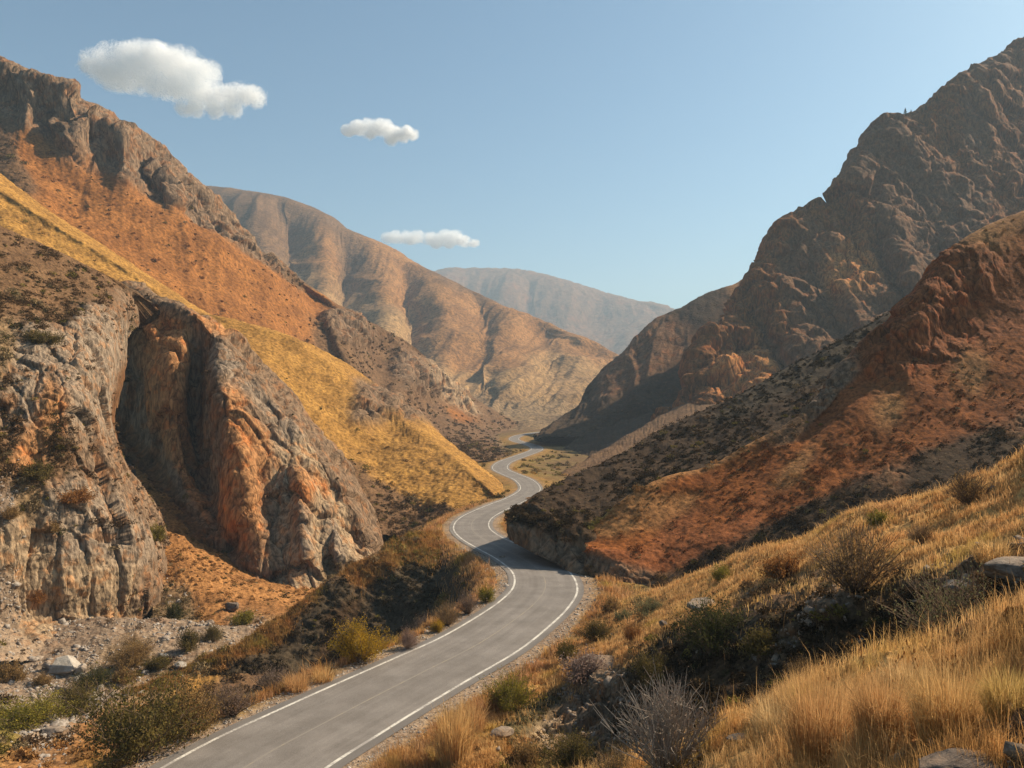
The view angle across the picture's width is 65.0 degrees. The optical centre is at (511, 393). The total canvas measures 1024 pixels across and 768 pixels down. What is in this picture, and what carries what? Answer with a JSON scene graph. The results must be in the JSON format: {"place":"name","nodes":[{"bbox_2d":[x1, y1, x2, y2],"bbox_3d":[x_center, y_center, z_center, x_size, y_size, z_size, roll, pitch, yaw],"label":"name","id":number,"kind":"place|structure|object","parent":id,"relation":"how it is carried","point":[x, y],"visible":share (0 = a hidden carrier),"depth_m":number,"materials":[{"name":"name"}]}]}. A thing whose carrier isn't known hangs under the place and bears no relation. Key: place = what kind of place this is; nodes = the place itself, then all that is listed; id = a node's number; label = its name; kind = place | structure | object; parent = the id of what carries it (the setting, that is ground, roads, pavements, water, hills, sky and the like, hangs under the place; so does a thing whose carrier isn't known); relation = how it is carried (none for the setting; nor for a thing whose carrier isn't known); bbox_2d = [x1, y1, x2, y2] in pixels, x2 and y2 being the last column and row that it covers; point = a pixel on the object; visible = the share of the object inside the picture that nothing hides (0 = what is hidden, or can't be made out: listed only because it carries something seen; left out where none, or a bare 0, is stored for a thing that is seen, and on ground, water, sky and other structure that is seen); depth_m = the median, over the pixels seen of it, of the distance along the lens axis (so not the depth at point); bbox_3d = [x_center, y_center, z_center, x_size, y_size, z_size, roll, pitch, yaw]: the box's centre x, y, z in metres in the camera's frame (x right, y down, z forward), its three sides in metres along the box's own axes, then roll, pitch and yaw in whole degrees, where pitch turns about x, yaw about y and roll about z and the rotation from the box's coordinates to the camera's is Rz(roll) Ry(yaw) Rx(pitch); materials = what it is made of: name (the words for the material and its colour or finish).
{"place":"outdoors","nodes":[
{"label":"outdoors","id":0,"kind":"place"},
{"bbox_2d":[0,225,169,661],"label":"cliff","id":1,"kind":"structure","parent":0,"point":[109,586],"depth_m":116.63,"materials":[{"name":"stone"}]},
{"bbox_2d":[0,502,23,519],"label":"shrub","id":2,"kind":"object","parent":1,"relation":"on","point":[12,513],"visible":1,"depth_m":103.62,"materials":[{"name":"beige plant"}]},
{"bbox_2d":[14,457,58,480],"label":"shrub","id":3,"kind":"object","parent":1,"relation":"on","point":[39,471],"visible":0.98,"depth_m":108.33,"materials":[{"name":"green plant"}]},
{"bbox_2d":[27,586,47,603],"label":"shrub","id":4,"kind":"object","parent":1,"relation":"on","point":[38,598],"visible":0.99,"depth_m":105.80,"materials":[{"name":"brown plant"}]},
{"bbox_2d":[21,325,69,345],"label":"shrub","id":5,"kind":"object","parent":1,"relation":"on","point":[40,336],"visible":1,"depth_m":122.77,"materials":[{"name":"green plant"}]},
{"bbox_2d":[42,519,62,533],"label":"shrub","id":6,"kind":"object","parent":1,"relation":"on","point":[53,528],"visible":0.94,"depth_m":107.91,"materials":[{"name":"beige plant"}]},
{"bbox_2d":[55,484,101,503],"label":"shrub","id":7,"kind":"object","parent":1,"relation":"on","point":[79,495],"visible":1,"depth_m":110.65,"materials":[{"name":"brown plant"}]},
{"bbox_2d":[150,518,167,541],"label":"shrub","id":8,"kind":"object","parent":1,"relation":"on","point":[158,535],"visible":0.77,"depth_m":131.66,"materials":[{"name":"green plant"}]},
{"bbox_2d":[0,616,265,767],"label":"ravine floor","id":9,"kind":"structure","parent":0,"point":[93,630],"depth_m":97.10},
{"bbox_2d":[0,656,29,683],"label":"bush","id":10,"kind":"object","parent":9,"relation":"on","point":[14,672],"visible":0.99,"depth_m":90.43,"materials":[{"name":"beige plant"}]},
{"bbox_2d":[0,685,83,730],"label":"bush","id":11,"kind":"object","parent":9,"relation":"on","point":[34,713],"visible":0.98,"depth_m":68.87,"materials":[{"name":"green plant"}]},
{"bbox_2d":[30,671,53,686],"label":"bush","id":12,"kind":"object","parent":9,"relation":"on","point":[42,679],"visible":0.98,"depth_m":89.59,"materials":[{"name":"beige plant"}]},
{"bbox_2d":[41,726,66,735],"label":"rock","id":13,"kind":"object","parent":9,"relation":"on","point":[48,731],"visible":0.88,"depth_m":66.03,"materials":[{"name":"grey stone"}]},
{"bbox_2d":[31,674,108,716],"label":"bush","id":14,"kind":"object","parent":9,"relation":"on","point":[72,691],"visible":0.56,"depth_m":75.76,"materials":[{"name":"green plant"}]},
{"bbox_2d":[74,663,86,673],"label":"rock","id":15,"kind":"object","parent":9,"relation":"on","point":[83,666],"visible":0.92,"depth_m":92.97,"materials":[{"name":"stone"}]},
{"bbox_2d":[69,661,118,687],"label":"bush","id":16,"kind":"object","parent":9,"relation":"on","point":[99,674],"visible":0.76,"depth_m":87.77,"materials":[{"name":"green plant"}]},
{"bbox_2d":[108,661,139,683],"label":"bush","id":17,"kind":"object","parent":9,"relation":"on","point":[122,674],"visible":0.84,"depth_m":89.52,"materials":[{"name":"beige plant"}]},
{"bbox_2d":[101,629,155,668],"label":"bush","id":18,"kind":"object","parent":9,"relation":"on","point":[137,652],"visible":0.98,"depth_m":93.26,"materials":[{"name":"beige plant"}]},
{"bbox_2d":[0,459,263,767],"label":"scree","id":19,"kind":"structure","parent":9,"relation":"on","point":[47,666],"depth_m":97.11,"materials":[{"name":"stone"}]},
{"bbox_2d":[48,655,80,675],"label":"boulder","id":20,"kind":"object","parent":19,"relation":"on","point":[64,665],"visible":0.86,"depth_m":93.05,"materials":[{"name":"stone"}]},
{"bbox_2d":[140,649,172,670],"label":"bush","id":21,"kind":"object","parent":9,"relation":"on","point":[157,663],"visible":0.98,"depth_m":93.17,"materials":[{"name":"green plant"}]},
{"bbox_2d":[174,661,186,667],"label":"rock","id":22,"kind":"object","parent":9,"relation":"on","point":[182,663],"visible":0.94,"depth_m":93.70,"materials":[{"name":"stone"}]},
{"bbox_2d":[174,626,201,653],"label":"bush","id":23,"kind":"object","parent":9,"relation":"on","point":[190,641],"visible":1,"depth_m":98.05,"materials":[{"name":"green plant"}]},
{"bbox_2d":[198,619,225,641],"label":"bush","id":24,"kind":"object","parent":9,"relation":"on","point":[212,634],"visible":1,"depth_m":102.52,"materials":[{"name":"green plant"}]},
{"bbox_2d":[78,37,267,120],"bbox_3d":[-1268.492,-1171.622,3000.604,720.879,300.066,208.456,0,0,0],"label":"cloud","id":25,"kind":"structure","parent":0,"point":[157,57],"depth_m":2975.53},
{"bbox_2d":[135,463,318,627],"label":"talus slope","id":26,"kind":"structure","parent":0,"point":[201,596],"depth_m":133.00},
{"bbox_2d":[160,597,186,619],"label":"bush","id":27,"kind":"object","parent":26,"relation":"on","point":[175,611],"visible":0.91,"depth_m":115.81,"materials":[{"name":"green plant"}]},
{"bbox_2d":[225,602,238,611],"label":"rock","id":28,"kind":"object","parent":26,"relation":"on","point":[231,606],"visible":1,"depth_m":120.39,"materials":[{"name":"stone"}]},
{"bbox_2d":[229,608,255,625],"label":"bush","id":29,"kind":"object","parent":26,"relation":"on","point":[246,617],"visible":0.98,"depth_m":114.88,"materials":[{"name":"green plant"}]},
{"bbox_2d":[115,280,388,588],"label":"cliff","id":30,"kind":"structure","parent":0,"point":[253,481],"depth_m":166.50,"materials":[{"name":"stone"}]},
{"bbox_2d":[0,173,504,535],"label":"hill","id":31,"kind":"structure","parent":0,"point":[450,474],"depth_m":260.78,"materials":[{"name":"plant"}]},
{"bbox_2d":[0,56,518,460],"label":"mountain","id":32,"kind":"structure","parent":0,"point":[61,118],"depth_m":421.38,"materials":[{"name":"stone"}]},
{"bbox_2d":[124,532,444,694],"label":"spur","id":33,"kind":"structure","parent":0,"point":[290,656],"depth_m":107.53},
{"bbox_2d":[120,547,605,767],"bbox_3d":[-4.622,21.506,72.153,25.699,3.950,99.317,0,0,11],"label":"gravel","id":34,"kind":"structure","parent":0,"point":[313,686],"depth_m":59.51,"materials":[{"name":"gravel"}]},
{"bbox_2d":[148,432,583,767],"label":"road","id":35,"kind":"structure","parent":0,"point":[342,721],"depth_m":59.15,"materials":[{"name":"asphalt"}]},
{"bbox_2d":[340,117,418,146],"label":"cloud","id":36,"kind":"structure","parent":0,"point":[390,135],"depth_m":3483.95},
{"bbox_2d":[119,430,653,767],"bbox_3d":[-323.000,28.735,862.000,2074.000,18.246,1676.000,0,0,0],"label":"valley floor","id":37,"kind":"structure","parent":0,"point":[558,445],"depth_m":88.62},
{"bbox_2d":[55,660,217,767],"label":"bush","id":38,"kind":"object","parent":37,"relation":"on","point":[126,727],"visible":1,"depth_m":43.84,"materials":[{"name":"green plant"}]},
{"bbox_2d":[139,666,235,739],"bbox_3d":[-19.161,18.329,47.863,3.998,4.296,5.110,0,0,30],"label":"bush","id":39,"kind":"object","parent":37,"relation":"on","point":[206,708],"visible":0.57,"depth_m":47.68,"materials":[{"name":"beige plant"}]},
{"bbox_2d":[206,677,262,717],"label":"shrub","id":40,"kind":"object","parent":37,"relation":"on","point":[240,707],"visible":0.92,"depth_m":50.96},
{"bbox_2d":[247,660,301,693],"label":"shrub","id":41,"kind":"object","parent":37,"relation":"on","point":[272,678],"visible":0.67,"depth_m":56.94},
{"bbox_2d":[279,667,315,692],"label":"grass tussock","id":42,"kind":"object","parent":37,"relation":"on","point":[295,686],"depth_m":55.79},
{"bbox_2d":[308,662,340,683],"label":"grass tussock","id":43,"kind":"object","parent":37,"relation":"on","point":[320,676],"depth_m":57.93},
{"bbox_2d":[325,610,399,662],"bbox_3d":[-11.912,19.017,63.186,5.748,4.045,5.559,0,0,-37],"label":"bush","id":44,"kind":"object","parent":37,"relation":"on","point":[357,642],"visible":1,"depth_m":62.80,"materials":[{"name":"yellow plant"}]},
{"bbox_2d":[395,622,421,648],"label":"bush","id":45,"kind":"object","parent":37,"relation":"on","point":[407,642],"visible":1,"depth_m":66.14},
{"bbox_2d":[408,611,433,629],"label":"bush","id":46,"kind":"object","parent":37,"relation":"on","point":[422,621],"visible":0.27,"depth_m":79.29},
{"bbox_2d":[430,619,444,632],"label":"bush","id":47,"kind":"object","parent":37,"relation":"on","point":[438,626],"visible":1,"depth_m":71.32,"materials":[{"name":"yellow plant"}]},
{"bbox_2d":[431,597,461,625],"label":"bush","id":48,"kind":"object","parent":37,"relation":"on","point":[446,618],"visible":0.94,"depth_m":73.44,"materials":[{"name":"beige plant"}]},
{"bbox_2d":[453,591,482,613],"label":"bush","id":49,"kind":"object","parent":37,"relation":"on","point":[466,606],"visible":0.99,"depth_m":77.62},
{"bbox_2d":[475,581,497,603],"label":"bush","id":50,"kind":"object","parent":37,"relation":"on","point":[485,595],"visible":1,"depth_m":82.49,"materials":[{"name":"green plant"}]},
{"bbox_2d":[0,110,1023,767],"bbox_3d":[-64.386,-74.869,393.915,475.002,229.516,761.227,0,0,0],"label":"scrub","id":51,"kind":"object","parent":37,"relation":"on","point":[20,748],"visible":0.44,"depth_m":107.40,"materials":[{"name":"green plant"}]},
{"bbox_2d":[207,186,618,429],"bbox_3d":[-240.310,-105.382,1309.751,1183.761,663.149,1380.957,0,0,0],"label":"mountain","id":52,"kind":"structure","parent":0,"point":[527,371],"depth_m":1235.11,"materials":[{"name":"stone"}]},
{"bbox_2d":[380,228,479,248],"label":"cloud","id":53,"kind":"structure","parent":0,"point":[448,239],"depth_m":4185.93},
{"bbox_2d":[0,0,1023,308],"label":"sky","id":54,"kind":"structure","parent":0,"point":[639,150],"materials":[{"name":"blue"}]},
{"bbox_2d":[434,267,674,354],"bbox_3d":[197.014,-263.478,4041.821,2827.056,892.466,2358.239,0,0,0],"label":"mountain","id":55,"kind":"structure","parent":0,"point":[616,324],"depth_m":3966.40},
{"bbox_2d":[563,404,671,455],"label":"hill","id":56,"kind":"structure","parent":0,"point":[593,442],"depth_m":457.15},
{"bbox_2d":[533,280,740,441],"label":"mountain","id":57,"kind":"structure","parent":0,"point":[637,376],"depth_m":570.54,"materials":[{"name":"stone"}]},
{"bbox_2d":[558,402,716,476],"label":"hill","id":58,"kind":"structure","parent":0,"point":[627,441],"depth_m":347.67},
{"bbox_2d":[505,311,890,575],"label":"hill","id":59,"kind":"structure","parent":0,"point":[568,556],"depth_m":135.99,"materials":[{"name":"soil"}]},
{"bbox_2d":[458,458,1023,767],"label":"hillside","id":60,"kind":"structure","parent":0,"point":[589,716],"depth_m":42.73,"materials":[{"name":"plant"}]},
{"bbox_2d":[422,738,438,764],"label":"grass tussock","id":61,"kind":"object","parent":60,"relation":"on","point":[431,755],"depth_m":44.62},
{"bbox_2d":[422,689,485,767],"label":"grass tussock","id":62,"kind":"object","parent":60,"relation":"on","point":[453,741],"depth_m":43.58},
{"bbox_2d":[447,693,497,737],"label":"grass tussock","id":63,"kind":"object","parent":60,"relation":"on","point":[481,713],"depth_m":47.08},
{"bbox_2d":[483,690,510,713],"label":"bush","id":64,"kind":"object","parent":60,"relation":"on","point":[493,706],"visible":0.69,"depth_m":51.01,"materials":[{"name":"brown plant"}]},
{"bbox_2d":[490,726,513,737],"bbox_3d":[-0.660,19.478,46.130,1.195,0.581,1.328,0,0,33],"label":"rock","id":65,"kind":"object","parent":60,"relation":"on","point":[508,731],"visible":0.91,"depth_m":45.86,"materials":[{"name":"grey stone"}]},
{"bbox_2d":[478,662,546,713],"bbox_3d":[-0.060,18.523,51.374,3.793,3.564,4.206,0,0,-32],"label":"bush","id":66,"kind":"object","parent":60,"relation":"on","point":[508,692],"visible":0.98,"depth_m":50.88,"materials":[{"name":"green plant"}]},
{"bbox_2d":[505,732,543,766],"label":"bush","id":67,"kind":"object","parent":60,"relation":"on","point":[524,754],"visible":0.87,"depth_m":43.96,"materials":[{"name":"beige plant"}]},
{"bbox_2d":[78,445,1023,767],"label":"grass","id":68,"kind":"structure","parent":60,"relation":"on","point":[860,749],"depth_m":42.79,"materials":[{"name":"plant"}]},
{"bbox_2d":[528,716,600,767],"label":"bush","id":69,"kind":"object","parent":60,"relation":"on","point":[571,749],"visible":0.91,"depth_m":42.55,"materials":[{"name":"green plant"}]},
{"bbox_2d":[552,637,581,661],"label":"bush","id":70,"kind":"object","parent":60,"relation":"on","point":[566,648],"visible":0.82,"depth_m":61.03,"materials":[{"name":"green plant"}]},
{"bbox_2d":[558,644,608,685],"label":"shrub","id":71,"kind":"object","parent":60,"relation":"on","point":[579,672],"visible":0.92,"depth_m":54.14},
{"bbox_2d":[569,612,614,642],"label":"bush","id":72,"kind":"object","parent":60,"relation":"on","point":[594,630],"visible":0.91,"depth_m":65.27,"materials":[{"name":"green plant"}]},
{"bbox_2d":[575,654,614,672],"bbox_3d":[6.141,18.537,55.666,3.817,0.911,2.893,0,0,-36],"label":"rock","id":73,"kind":"object","parent":60,"relation":"on","point":[608,658],"visible":0.35,"depth_m":54.91,"materials":[{"name":"grey stone"}]},
{"bbox_2d":[599,593,620,613],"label":"bush","id":74,"kind":"object","parent":60,"relation":"on","point":[611,604],"visible":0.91,"depth_m":76.24,"materials":[{"name":"beige plant"}]},
{"bbox_2d":[612,608,631,623],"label":"bush","id":75,"kind":"object","parent":60,"relation":"on","point":[619,616],"visible":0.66,"depth_m":69.97,"materials":[{"name":"green plant"}]},
{"bbox_2d":[622,619,642,640],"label":"bush","id":76,"kind":"object","parent":60,"relation":"on","point":[632,632],"visible":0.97,"depth_m":57.73,"materials":[{"name":"brown plant"}]},
{"bbox_2d":[623,646,672,688],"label":"bush","id":77,"kind":"object","parent":60,"relation":"on","point":[648,665],"visible":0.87,"depth_m":46.45,"materials":[{"name":"green plant"}]},
{"bbox_2d":[624,594,672,618],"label":"bush","id":78,"kind":"object","parent":60,"relation":"on","point":[650,605],"visible":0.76,"depth_m":65.61,"materials":[{"name":"green plant"}]},
{"bbox_2d":[663,597,690,618],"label":"grass tussock","id":79,"kind":"object","parent":60,"relation":"on","point":[678,610],"depth_m":56.42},
{"bbox_2d":[687,597,715,611],"bbox_3d":[12.518,13.823,52.011,2.477,0.947,1.874,0,0,0],"label":"rock","id":80,"kind":"object","parent":60,"relation":"on","point":[693,600],"visible":0.33,"depth_m":51.84,"materials":[{"name":"grey stone"}]},
{"bbox_2d":[666,585,758,657],"bbox_3d":[10.671,12.193,43.127,5.522,3.590,4.826,0,0,25],"label":"bush","id":81,"kind":"object","parent":60,"relation":"on","point":[708,629],"visible":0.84,"depth_m":42.97,"materials":[{"name":"green plant"}]},
{"bbox_2d":[708,562,735,582],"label":"bush","id":82,"kind":"object","parent":60,"relation":"on","point":[719,572],"visible":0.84,"depth_m":59.96,"materials":[{"name":"green plant"}]},
{"bbox_2d":[425,444,1023,767],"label":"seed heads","id":83,"kind":"object","parent":60,"relation":"on","point":[825,643],"visible":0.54,"depth_m":34.31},
{"bbox_2d":[736,620,779,659],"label":"bush","id":84,"kind":"object","parent":60,"relation":"on","point":[761,643],"visible":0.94,"depth_m":38.24,"materials":[{"name":"green plant"}]},
{"bbox_2d":[496,485,1023,767],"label":"rubble","id":85,"kind":"object","parent":60,"relation":"on","point":[1008,749],"visible":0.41,"depth_m":37.11,"materials":[{"name":"stone"}]},
{"bbox_2d":[754,548,804,579],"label":"shrub","id":86,"kind":"object","parent":60,"relation":"on","point":[779,568],"visible":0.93,"depth_m":49.90,"materials":[{"name":"brown plant"}]},
{"bbox_2d":[780,649,818,678],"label":"shrub","id":87,"kind":"object","parent":60,"relation":"on","point":[798,665],"visible":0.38,"depth_m":30.51,"materials":[{"name":"beige plant"}]},
{"bbox_2d":[800,506,911,592],"bbox_3d":[15.712,7.176,36.595,5.009,4.274,5.311,0,0,-2],"label":"shrub","id":88,"kind":"object","parent":60,"relation":"on","point":[861,573],"visible":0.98,"depth_m":36.53,"materials":[{"name":"beige plant"}]},
{"bbox_2d":[860,508,894,525],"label":"bush","id":89,"kind":"object","parent":60,"relation":"on","point":[880,518],"visible":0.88,"depth_m":49.55,"materials":[{"name":"green plant"}]},
{"bbox_2d":[903,519,934,544],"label":"shrub","id":90,"kind":"object","parent":60,"relation":"on","point":[918,534],"visible":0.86,"depth_m":40.45,"materials":[{"name":"beige plant"}]},
{"bbox_2d":[868,550,1014,637],"bbox_3d":[13.382,6.383,24.369,4.426,2.840,4.310,0,0,-3],"label":"shrub","id":91,"kind":"object","parent":60,"relation":"on","point":[938,613],"visible":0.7,"depth_m":24.46,"materials":[{"name":"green plant"}]},
{"bbox_2d":[942,580,975,591],"bbox_3d":[16.935,7.272,30.296,1.392,0.413,0.742,0,0,0],"label":"rock","id":92,"kind":"object","parent":60,"relation":"on","point":[951,585],"visible":0.39,"depth_m":30.16,"materials":[{"name":"grey stone"}]},
{"bbox_2d":[939,463,996,504],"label":"shrub","id":93,"kind":"object","parent":60,"relation":"on","point":[964,496],"visible":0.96,"depth_m":44.08,"materials":[{"name":"beige plant"}]},
{"bbox_2d":[956,531,1020,563],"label":"grass tussock","id":94,"kind":"object","parent":60,"relation":"on","point":[988,552],"depth_m":31.24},
{"bbox_2d":[983,556,1023,582],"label":"rock","id":95,"kind":"object","parent":60,"relation":"on","point":[1004,566],"visible":0.88,"depth_m":28.24,"materials":[{"name":"grey stone"}]},
{"bbox_2d":[584,210,1023,586],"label":"hill","id":96,"kind":"structure","parent":0,"point":[948,300],"depth_m":111.43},
{"bbox_2d":[594,601,1023,767],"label":"hillside","id":97,"kind":"structure","parent":0,"point":[1015,713],"depth_m":10.02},
{"bbox_2d":[589,736,634,767],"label":"shrub","id":98,"kind":"object","parent":97,"relation":"on","point":[611,763],"visible":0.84,"depth_m":16.48,"materials":[{"name":"brown plant"}]},
{"bbox_2d":[589,660,726,767],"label":"shrub","id":99,"kind":"object","parent":97,"relation":"on","point":[666,736],"visible":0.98,"depth_m":13.62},
{"bbox_2d":[726,733,744,741],"bbox_3d":[3.638,5.441,12.691,0.495,0.141,0.290,0,0,20],"label":"rock","id":100,"kind":"object","parent":97,"relation":"on","point":[736,736],"visible":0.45,"depth_m":12.67,"materials":[{"name":"grey stone"}]},
{"bbox_2d":[741,687,798,744],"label":"grass tussock","id":101,"kind":"object","parent":97,"relation":"on","point":[763,719],"depth_m":11.20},
{"bbox_2d":[778,678,821,702],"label":"grass tussock","id":102,"kind":"object","parent":97,"relation":"on","point":[802,691],"depth_m":11.42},
{"bbox_2d":[745,656,869,767],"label":"grass tussock","id":103,"kind":"object","parent":97,"relation":"on","point":[804,733],"depth_m":8.48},
{"bbox_2d":[829,656,920,743],"bbox_3d":[3.597,2.995,7.842,1.062,0.792,1.128,0,0,0],"label":"grass tussock","id":104,"kind":"object","parent":97,"relation":"on","point":[865,705],"depth_m":7.78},
{"bbox_2d":[859,653,935,693],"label":"grass tussock","id":105,"kind":"object","parent":97,"relation":"on","point":[895,673],"depth_m":9.23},
{"bbox_2d":[881,646,1003,743],"bbox_3d":[3.923,2.700,7.199,1.423,0.899,1.383,0,0,0],"label":"grass tussock","id":106,"kind":"object","parent":97,"relation":"on","point":[923,695],"depth_m":7.15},
{"bbox_2d":[946,639,957,681],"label":"dry stalk","id":107,"kind":"object","parent":97,"relation":"on","point":[954,666],"visible":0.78,"depth_m":8.09,"materials":[{"name":"yellow plant"}]},
{"bbox_2d":[918,747,1006,767],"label":"rock","id":108,"kind":"object","parent":97,"relation":"on","point":[948,758],"visible":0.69,"depth_m":6.08,"materials":[{"name":"stone"}]},
{"bbox_2d":[963,654,1023,723],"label":"grass tussock","id":109,"kind":"object","parent":97,"relation":"on","point":[988,694],"depth_m":6.69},
{"bbox_2d":[650,37,1023,420],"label":"cliff","id":110,"kind":"structure","parent":0,"point":[909,197],"depth_m":503.38,"materials":[{"name":"stone"}]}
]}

